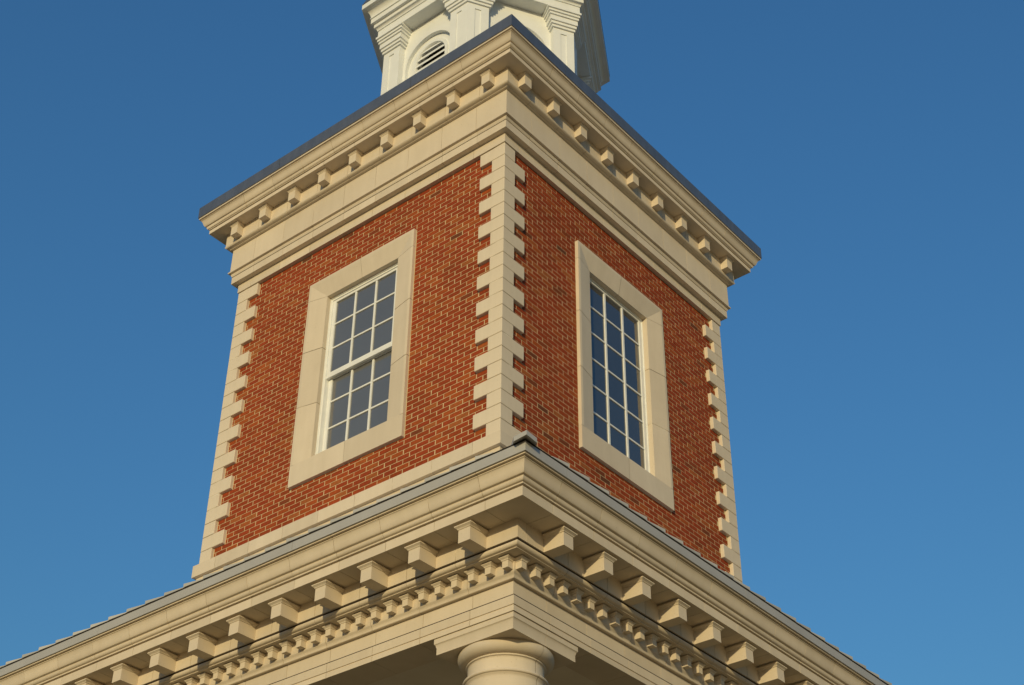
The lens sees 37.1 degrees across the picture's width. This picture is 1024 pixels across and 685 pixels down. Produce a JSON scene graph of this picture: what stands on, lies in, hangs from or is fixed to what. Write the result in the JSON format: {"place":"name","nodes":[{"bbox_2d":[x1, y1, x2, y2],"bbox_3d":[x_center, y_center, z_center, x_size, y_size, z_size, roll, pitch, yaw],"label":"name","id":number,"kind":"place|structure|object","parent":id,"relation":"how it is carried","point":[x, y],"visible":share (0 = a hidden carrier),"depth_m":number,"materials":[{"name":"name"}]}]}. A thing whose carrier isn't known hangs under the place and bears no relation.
{"place":"outdoors","nodes":[
{"label":"outdoors","id":0,"kind":"place"},
{"bbox_2d":[0,430,891,684],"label":"portico","id":1,"kind":"structure","parent":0,"point":[522,559],"depth_m":14.94,"materials":[{"name":"stone"}]},
{"bbox_2d":[191,14,761,582],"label":"brick tower","id":2,"kind":"structure","parent":1,"relation":"on","point":[501,234],"depth_m":20.21,"materials":[{"name":"brick"}]},
{"bbox_2d":[288,229,416,489],"bbox_3d":[-1.972,0.223,19.731,1.946,3.248,0.260,-26,-44,31],"label":"window","id":3,"kind":"structure","parent":2,"relation":"in","point":[352,398],"depth_m":19.76,"materials":[{"name":"stone"}]},
{"bbox_2d":[362,0,609,94],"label":"cupola","id":4,"kind":"object","parent":2,"relation":"on","point":[409,38],"visible":0.27,"depth_m":24.54,"materials":[{"name":"white paint"}]},
{"bbox_2d":[575,240,673,511],"bbox_3d":[1.377,0.445,19.980,0.260,3.248,1.946,-26,-44,31],"label":"window","id":5,"kind":"structure","parent":2,"relation":"in","point":[623,415],"depth_m":20.02,"materials":[{"name":"stone"}]},
{"bbox_2d":[0,0,1023,684],"label":"sky","id":6,"kind":"structure","parent":0,"point":[871,152],"materials":[{"name":"blue"}]}
]}

